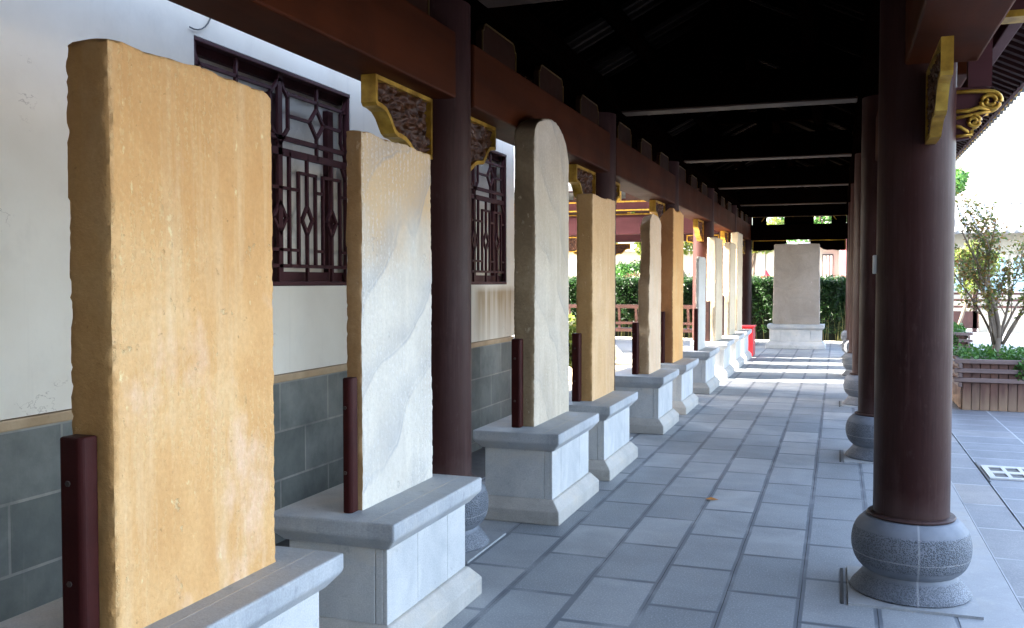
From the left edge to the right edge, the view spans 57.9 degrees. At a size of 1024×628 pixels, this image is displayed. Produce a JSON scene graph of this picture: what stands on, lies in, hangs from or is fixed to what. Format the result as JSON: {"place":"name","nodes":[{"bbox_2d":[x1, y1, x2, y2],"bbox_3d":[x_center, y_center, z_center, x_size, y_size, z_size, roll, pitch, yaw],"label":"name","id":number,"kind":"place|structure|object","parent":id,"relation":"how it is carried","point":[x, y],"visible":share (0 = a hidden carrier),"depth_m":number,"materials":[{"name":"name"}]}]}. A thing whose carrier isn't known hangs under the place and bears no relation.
{"place":"outdoors","nodes":[
{"label":"outdoors","id":0,"kind":"place"},
{"bbox_2d":[514,154,718,254],"bbox_3d":[-0.677,-1.566,22.592,11.700,4.570,5.150,1,2,19],"label":"side corridor","id":1,"kind":"object","parent":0,"point":[628,223],"visible":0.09,"depth_m":19.52,"materials":[{"name":"paint"}]},
{"bbox_2d":[615,339,691,358],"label":"wing floor","id":2,"kind":"structure","parent":0,"point":[624,346],"depth_m":21.89,"materials":[{"name":"stone"}]},
{"bbox_2d":[569,304,692,332],"bbox_3d":[2.630,0.311,19.520,3.140,1.030,0.430,1,2,19],"label":"bench railing","id":3,"kind":"object","parent":2,"relation":"on","point":[688,323],"visible":0.16,"depth_m":19.37,"materials":[{"name":"red paint"}]},
{"bbox_2d":[442,342,960,627],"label":"corridor floor","id":4,"kind":"structure","parent":0,"point":[650,536],"depth_m":5.55,"materials":[{"name":"stone"}]},
{"bbox_2d":[0,546,342,627],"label":"stele plinth","id":5,"kind":"structure","parent":4,"relation":"on","point":[286,587],"depth_m":2.84,"materials":[{"name":"stone"}]},
{"bbox_2d":[60,434,99,627],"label":"support post","id":6,"kind":"object","parent":5,"relation":"on","point":[79,521],"visible":1,"depth_m":2.36,"materials":[{"name":"red paint"}]},
{"bbox_2d":[66,38,275,627],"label":"stone stele","id":7,"kind":"object","parent":5,"relation":"on","point":[171,218],"visible":0.95,"depth_m":2.59,"materials":[{"name":"stone"}]},
{"bbox_2d":[274,474,481,627],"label":"stele plinth","id":8,"kind":"structure","parent":4,"relation":"on","point":[403,552],"depth_m":3.77,"materials":[{"name":"stone"}]},
{"bbox_2d":[343,377,357,512],"bbox_3d":[-0.655,0.530,3.750,0.040,0.549,0.060,1,2,19],"label":"support post","id":9,"kind":"object","parent":8,"relation":"on","point":[350,459],"visible":1,"depth_m":3.73,"materials":[{"name":"red paint"}]},
{"bbox_2d":[346,130,432,509],"bbox_3d":[-0.532,0.020,4.107,0.085,1.562,0.703,1,2,19],"label":"stone stele","id":10,"kind":"object","parent":8,"relation":"on","point":[389,264],"visible":1,"depth_m":4.00,"materials":[{"name":"white stone"}]},
{"bbox_2d":[473,411,598,525],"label":"stele plinth","id":11,"kind":"structure","parent":4,"relation":"on","point":[540,474],"depth_m":5.84,"materials":[{"name":"stone"}]},
{"bbox_2d":[512,339,522,427],"bbox_3d":[0.034,0.444,5.960,0.064,0.569,0.060,1,2,19],"label":"support post","id":12,"kind":"object","parent":11,"relation":"on","point":[517,382],"visible":1,"depth_m":5.94,"materials":[{"name":"red paint"}]},
{"bbox_2d":[514,118,568,426],"bbox_3d":[0.213,-0.298,6.353,0.150,2.044,0.818,1,2,19],"label":"stone stele","id":13,"kind":"object","parent":11,"relation":"on","point":[541,258],"visible":0.95,"depth_m":6.10,"materials":[{"name":"grey stone"}]},
{"bbox_2d":[168,0,1023,619],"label":"covered corridor","id":14,"kind":"object","parent":4,"relation":"on","point":[864,124],"visible":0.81,"depth_m":5.21,"materials":[{"name":"paint"}]},
{"bbox_2d":[872,255,876,273],"bbox_3d":[1.762,-0.240,4.495,0.020,0.090,0.040,1,2,19],"label":"switch box","id":15,"kind":"object","parent":14,"relation":"attached to","point":[874,263],"visible":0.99,"depth_m":4.48,"materials":[{"name":"white plastic"}]},
{"bbox_2d":[569,390,637,480],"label":"stele plinth","id":16,"kind":"structure","parent":4,"relation":"on","point":[612,451],"depth_m":7.17,"materials":[{"name":"stone"}]},
{"bbox_2d":[572,333,581,401],"bbox_3d":[0.506,0.417,7.252,0.066,0.534,0.060,1,2,19],"label":"support post","id":17,"kind":"object","parent":16,"relation":"on","point":[576,363],"visible":1,"depth_m":7.23,"materials":[{"name":"red paint"}]},
{"bbox_2d":[576,193,614,400],"bbox_3d":[0.695,-0.140,7.626,0.144,1.640,0.776,1,2,19],"label":"stone stele","id":18,"kind":"object","parent":16,"relation":"on","point":[595,317],"visible":0.92,"depth_m":7.34,"materials":[{"name":"beige stone"}]},
{"bbox_2d":[615,367,678,434],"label":"stele plinth","id":19,"kind":"structure","parent":4,"relation":"on","point":[652,410],"depth_m":9.22,"materials":[{"name":"stone"}]},
{"bbox_2d":[632,322,638,373],"bbox_3d":[1.249,0.348,9.374,0.062,0.524,0.060,1,2,19],"label":"support post","id":20,"kind":"object","parent":19,"relation":"on","point":[635,347],"visible":1,"depth_m":9.35,"materials":[{"name":"red paint"}]},
{"bbox_2d":[638,214,660,373],"bbox_3d":[1.444,-0.214,9.691,0.123,1.645,0.678,1,2,19],"label":"stone stele","id":21,"kind":"object","parent":19,"relation":"on","point":[649,302],"visible":1,"depth_m":9.45,"materials":[{"name":"beige stone"}]},
{"bbox_2d":[661,358,698,414],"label":"stele plinth","id":22,"kind":"structure","parent":4,"relation":"on","point":[684,399],"depth_m":10.58,"materials":[{"name":"stone"}]},
{"bbox_2d":[661,311,664,362],"bbox_3d":[1.733,0.268,10.686,0.057,0.594,0.060,1,2,19],"label":"support post","id":23,"kind":"object","parent":22,"relation":"on","point":[662,336],"visible":0.59,"depth_m":10.66,"materials":[{"name":"red paint"}]},
{"bbox_2d":[660,207,683,362],"bbox_3d":[1.908,-0.339,11.045,0.164,1.801,0.744,1,2,19],"label":"stone stele","id":24,"kind":"object","parent":22,"relation":"on","point":[672,232],"visible":0.89,"depth_m":10.71,"materials":[{"name":"orange stone"}]},
{"bbox_2d":[683,346,719,393],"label":"stele plinth","id":25,"kind":"structure","parent":4,"relation":"on","point":[706,380],"depth_m":12.47,"materials":[{"name":"stone"}]},
{"bbox_2d":[694,308,697,350],"bbox_3d":[2.506,0.212,12.608,0.052,0.574,0.060,1,2,19],"label":"support post","id":26,"kind":"object","parent":25,"relation":"on","point":[695,329],"visible":1,"depth_m":12.59,"materials":[{"name":"red paint"}]},
{"bbox_2d":[696,257,705,349],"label":"stone stele","id":27,"kind":"object","parent":25,"relation":"on","point":[700,283],"visible":0.9,"depth_m":12.86,"materials":[{"name":"stone"}]},
{"bbox_2d":[691,338,734,378],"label":"stele plinth","id":28,"kind":"structure","parent":4,"relation":"on","point":[724,368],"depth_m":14.44,"materials":[{"name":"stone"}]},
{"bbox_2d":[705,301,709,341],"bbox_3d":[3.057,0.115,14.532,0.100,0.634,0.060,1,2,19],"label":"support post","id":29,"kind":"object","parent":28,"relation":"on","point":[707,325],"visible":0.69,"depth_m":14.50,"materials":[{"name":"red paint"}]},
{"bbox_2d":[707,237,722,341],"bbox_3d":[3.272,-0.399,14.936,0.154,1.652,0.847,1,2,19],"label":"stone stele","id":30,"kind":"object","parent":28,"relation":"on","point":[714,267],"visible":0.96,"depth_m":14.55,"materials":[{"name":"beige stone"}]},
{"bbox_2d":[722,333,744,368],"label":"stele plinth","id":31,"kind":"structure","parent":4,"relation":"on","point":[737,360],"depth_m":16.11,"materials":[{"name":"stone"}]},
{"bbox_2d":[722,296,723,335],"bbox_3d":[3.656,0.030,16.143,0.080,0.694,0.060,1,2,19],"label":"support post","id":32,"kind":"object","parent":31,"relation":"on","point":[722,315],"visible":0.45,"depth_m":16.11,"materials":[{"name":"red paint"}]},
{"bbox_2d":[723,242,735,335],"bbox_3d":[3.890,-0.452,16.563,0.132,1.646,0.886,1,2,19],"label":"stone stele","id":33,"kind":"object","parent":31,"relation":"on","point":[729,271],"visible":0.99,"depth_m":16.17,"materials":[{"name":"beige stone"}]},
{"bbox_2d":[735,329,751,361],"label":"stele plinth","id":34,"kind":"structure","parent":4,"relation":"on","point":[746,354],"depth_m":17.60,"materials":[{"name":"stone"}]},
{"bbox_2d":[731,232,742,330],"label":"stone stele","id":35,"kind":"object","parent":34,"relation":"on","point":[737,239],"visible":0.57,"depth_m":17.64,"materials":[{"name":"beige stone"}]},
{"bbox_2d":[742,325,755,355],"bbox_3d":[4.779,0.530,18.744,0.275,0.605,0.560,1,2,19],"label":"red box","id":36,"kind":"object","parent":4,"relation":"on","point":[751,342],"visible":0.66,"depth_m":18.49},
{"bbox_2d":[766,323,825,348],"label":"stele plinth","id":37,"kind":"structure","parent":4,"relation":"on","point":[795,336],"depth_m":20.85,"materials":[{"name":"stone"}]},
{"bbox_2d":[772,243,819,324],"bbox_3d":[6.476,-0.681,21.086,1.033,1.834,0.190,1,2,19],"label":"stone stele","id":38,"kind":"object","parent":37,"relation":"on","point":[796,289],"visible":0.98,"depth_m":21.00,"materials":[{"name":"beige stone"}]},
{"bbox_2d":[840,568,843,603],"bbox_3d":[1.633,1.341,4.584,0.014,0.004,0.560,1,2,19],"label":"edging strip","id":39,"kind":"object","parent":4,"relation":"on","point":[841,588],"visible":1,"depth_m":4.52,"materials":[{"name":"grey metal"}]},
{"bbox_2d":[569,337,841,390],"bbox_3d":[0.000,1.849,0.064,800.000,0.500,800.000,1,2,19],"label":"ground","id":40,"kind":"structure","parent":0,"point":[621,364],"depth_m":18.65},
{"bbox_2d":[0,0,513,621],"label":"garden hall","id":41,"kind":"structure","parent":40,"relation":"on","point":[318,110],"depth_m":5.04,"materials":[{"name":"beige paint"}]},
{"bbox_2d":[189,18,210,29],"bbox_3d":[-1.641,-1.633,4.889,0.008,0.294,0.192,1,2,19],"label":"wall cable","id":42,"kind":"object","parent":41,"relation":"attached to","point":[202,27],"depth_m":4.90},
{"bbox_2d":[194,36,349,285],"bbox_3d":[-1.451,-0.831,5.674,0.120,1.320,1.677,1,2,19],"label":"window","id":43,"kind":"structure","parent":41,"relation":"in","point":[304,152],"depth_m":5.96,"materials":[{"name":"purple paint"}]},
{"bbox_2d":[471,151,506,284],"bbox_3d":[-0.385,-0.936,8.703,0.120,1.320,1.682,1,2,19],"label":"window","id":44,"kind":"structure","parent":41,"relation":"in","point":[485,237],"depth_m":9.10,"materials":[{"name":"purple paint"}]},
{"bbox_2d":[275,447,484,546],"bbox_3d":[-2.194,1.508,2.469,0.637,0.014,15.100,1,2,19],"label":"gutter","id":45,"kind":"object","parent":40,"relation":"on","point":[478,463],"depth_m":8.00,"materials":[{"name":"grey stone"}]},
{"bbox_2d":[569,366,571,381],"bbox_3d":[1.139,0.940,15.110,0.616,0.684,0.646,1,2,19],"label":"garden rock","id":46,"kind":"object","parent":40,"relation":"on","point":[570,374],"visible":0.04,"depth_m":14.90,"materials":[{"name":"beige stone"}]},
{"bbox_2d":[568,318,575,367],"bbox_3d":[0.606,0.539,13.359,1.196,1.218,0.982,0,2,-12],"label":"bamboo clump","id":47,"kind":"object","parent":40,"relation":"on","point":[572,326],"visible":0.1,"depth_m":13.19,"materials":[{"name":"green plant"}]},
{"bbox_2d":[615,345,621,360],"bbox_3d":[1.257,0.843,18.243,1.812,0.886,0.748,1,2,19],"label":"garden rock","id":48,"kind":"object","parent":40,"relation":"on","point":[618,353],"visible":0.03,"depth_m":17.99,"materials":[{"name":"beige stone"}]},
{"bbox_2d":[616,259,639,276],"bbox_3d":[3.706,-0.679,30.528,1.950,2.461,1.963,1,2,19],"label":"green shrub","id":49,"kind":"object","parent":40,"relation":"on","point":[625,269],"visible":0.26,"depth_m":30.10,"materials":[{"name":"green plant"}]},
{"bbox_2d":[620,271,639,277],"bbox_3d":[3.721,-0.360,28.502,2.309,1.962,1.761,-2,3,-40],"label":"mound shrub","id":50,"kind":"object","parent":40,"relation":"on","point":[632,275],"visible":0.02,"depth_m":28.19,"materials":[{"name":"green plant"}]},
{"bbox_2d":[633,241,692,276],"bbox_3d":[4.835,-1.406,29.092,2.630,4.268,2.210,1,2,19],"label":"garden tree","id":51,"kind":"object","parent":40,"relation":"on","point":[688,246],"visible":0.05,"depth_m":28.99,"materials":[{"name":"green plant"}]},
{"bbox_2d":[568,246,773,278],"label":"garden wall","id":52,"kind":"structure","parent":40,"relation":"on","point":[628,255],"depth_m":32.67,"materials":[{"name":"white paint"}]},
{"bbox_2d":[752,217,783,275],"bbox_3d":[7.338,-1.101,27.691,1.690,3.733,1.704,1,2,30],"label":"garden tree","id":53,"kind":"object","parent":40,"relation":"on","point":[776,221],"visible":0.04,"depth_m":27.38,"materials":[{"name":"green plant"}]},
{"bbox_2d":[761,251,768,275],"bbox_3d":[7.567,-1.490,27.621,0.280,0.930,0.280,1,2,19],"label":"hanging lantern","id":54,"kind":"object","parent":53,"relation":"hanging from","point":[765,273],"visible":0.59,"depth_m":27.60,"materials":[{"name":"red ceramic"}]},
{"bbox_2d":[769,207,845,243],"bbox_3d":[11.395,-2.688,34.332,3.303,6.402,3.820,-1,2,-33],"label":"garden tree","id":55,"kind":"object","parent":40,"relation":"on","point":[822,219],"visible":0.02,"depth_m":34.02,"materials":[{"name":"green plant"}]},
{"bbox_2d":[840,250,845,276],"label":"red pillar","id":56,"kind":"structure","parent":40,"relation":"on","point":[842,262],"depth_m":28.22,"materials":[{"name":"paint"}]},
{"bbox_2d":[955,165,970,195],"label":"garden tree","id":57,"kind":"object","parent":40,"relation":"on","point":[962,176],"visible":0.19,"depth_m":40.75,"materials":[{"name":"green plant"}]},
{"bbox_2d":[954,240,1004,324],"bbox_3d":[13.541,-0.727,27.559,1.930,2.980,1.647,-1,2,-16],"label":"garden tree","id":58,"kind":"object","parent":40,"relation":"on","point":[959,289],"visible":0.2,"depth_m":27.31,"materials":[{"name":"green plant"}]},
{"bbox_2d":[514,93,1023,277],"label":"sky","id":59,"kind":"structure","parent":0,"point":[1022,94],"materials":[{"name":"white"}]},
{"bbox_2d":[801,242,838,276],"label":"white house","id":60,"kind":"structure","parent":0,"point":[829,261],"depth_m":28.88,"materials":[{"name":"paint"}]},
{"bbox_2d":[822,254,832,276],"bbox_3d":[9.854,-1.359,28.914,0.324,1.020,0.048,1,2,19],"label":"door","id":61,"kind":"structure","parent":60,"relation":"in","point":[827,259],"depth_m":28.90,"materials":[{"name":"beige paint"}]},
{"bbox_2d":[950,484,1023,627],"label":"border stone strip","id":62,"kind":"object","parent":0,"point":[998,604],"depth_m":4.55,"materials":[{"name":"stone"}]},
{"bbox_2d":[951,435,1023,611],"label":"courtyard edge paving","id":63,"kind":"structure","parent":0,"point":[999,528],"depth_m":5.86,"materials":[{"name":"stone"}]},
{"bbox_2d":[952,328,1023,529],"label":"courtyard paving","id":64,"kind":"structure","parent":0,"point":[993,438],"depth_m":8.89,"materials":[{"name":"stone"}]},
{"bbox_2d":[568,272,845,341],"bbox_3d":[2.281,-0.272,25.694,15.507,1.774,1.431,1,2,19],"label":"hedge","id":65,"kind":"object","parent":64,"relation":"on","point":[832,303],"visible":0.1,"depth_m":23.85,"materials":[{"name":"green plant"}]},
{"bbox_2d":[953,332,972,349],"bbox_3d":[7.338,0.616,16.053,1.030,0.660,1.220,1,2,19],"label":"wooden planter","id":66,"kind":"object","parent":64,"relation":"on","point":[966,338],"visible":0.15,"depth_m":15.40,"materials":[{"name":"wood"}]},
{"bbox_2d":[953,322,967,345],"bbox_3d":[7.320,0.313,16.012,0.949,0.405,1.217,1,2,19],"label":"planter ground cover","id":67,"kind":"object","parent":66,"relation":"on","point":[958,328],"visible":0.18,"depth_m":15.54,"materials":[{"name":"green plant"}]},
{"bbox_2d":[952,351,1023,411],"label":"wooden planter","id":68,"kind":"object","parent":64,"relation":"on","point":[986,384],"visible":0.68,"depth_m":10.77,"materials":[{"name":"wood"}]},
{"bbox_2d":[953,343,1023,380],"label":"planter ground cover","id":69,"kind":"object","parent":68,"relation":"in","point":[975,352],"visible":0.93,"depth_m":11.05,"materials":[{"name":"green plant"}]},
{"bbox_2d":[954,186,1023,359],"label":"slim tree","id":70,"kind":"object","parent":68,"relation":"in","point":[982,282],"visible":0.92,"depth_m":11.27,"materials":[{"name":"green plant"}]},
{"bbox_2d":[953,291,1023,332],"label":"red fence","id":71,"kind":"object","parent":64,"relation":"on","point":[972,319],"visible":0.18,"depth_m":27.77,"materials":[{"name":"brown paint"}]},
{"bbox_2d":[975,462,1023,481],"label":"drain grate","id":72,"kind":"object","parent":64,"relation":"in","point":[1004,473],"visible":1,"depth_m":7.24,"materials":[{"name":"metal"}]},
{"bbox_2d":[954,194,1023,326],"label":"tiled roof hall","id":73,"kind":"structure","parent":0,"point":[1008,210],"depth_m":30.02,"materials":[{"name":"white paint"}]},
{"bbox_2d":[954,265,970,291],"bbox_3d":[14.381,-1.289,30.076,0.950,1.200,0.058,1,2,19],"label":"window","id":74,"kind":"structure","parent":73,"relation":"in","point":[957,282],"depth_m":30.03,"materials":[{"name":"white glass"}]},
{"bbox_2d":[975,255,1007,290],"bbox_3d":[15.371,-1.277,29.728,0.950,1.200,0.058,1,2,19],"label":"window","id":75,"kind":"structure","parent":73,"relation":"in","point":[1002,264],"depth_m":29.60,"materials":[{"name":"white glass"}]},
{"bbox_2d":[1011,255,1023,291],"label":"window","id":76,"kind":"structure","parent":73,"relation":"in","point":[1020,285],"depth_m":29.45,"materials":[{"name":"white glass"}]},
{"bbox_2d":[956,98,1023,195],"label":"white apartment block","id":77,"kind":"structure","parent":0,"point":[991,159],"depth_m":53.43,"materials":[{"name":"paint"}]},
{"bbox_2d":[1017,140,1023,162],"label":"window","id":78,"kind":"structure","parent":77,"relation":"in","point":[1020,143],"depth_m":52.98,"materials":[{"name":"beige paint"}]}
]}

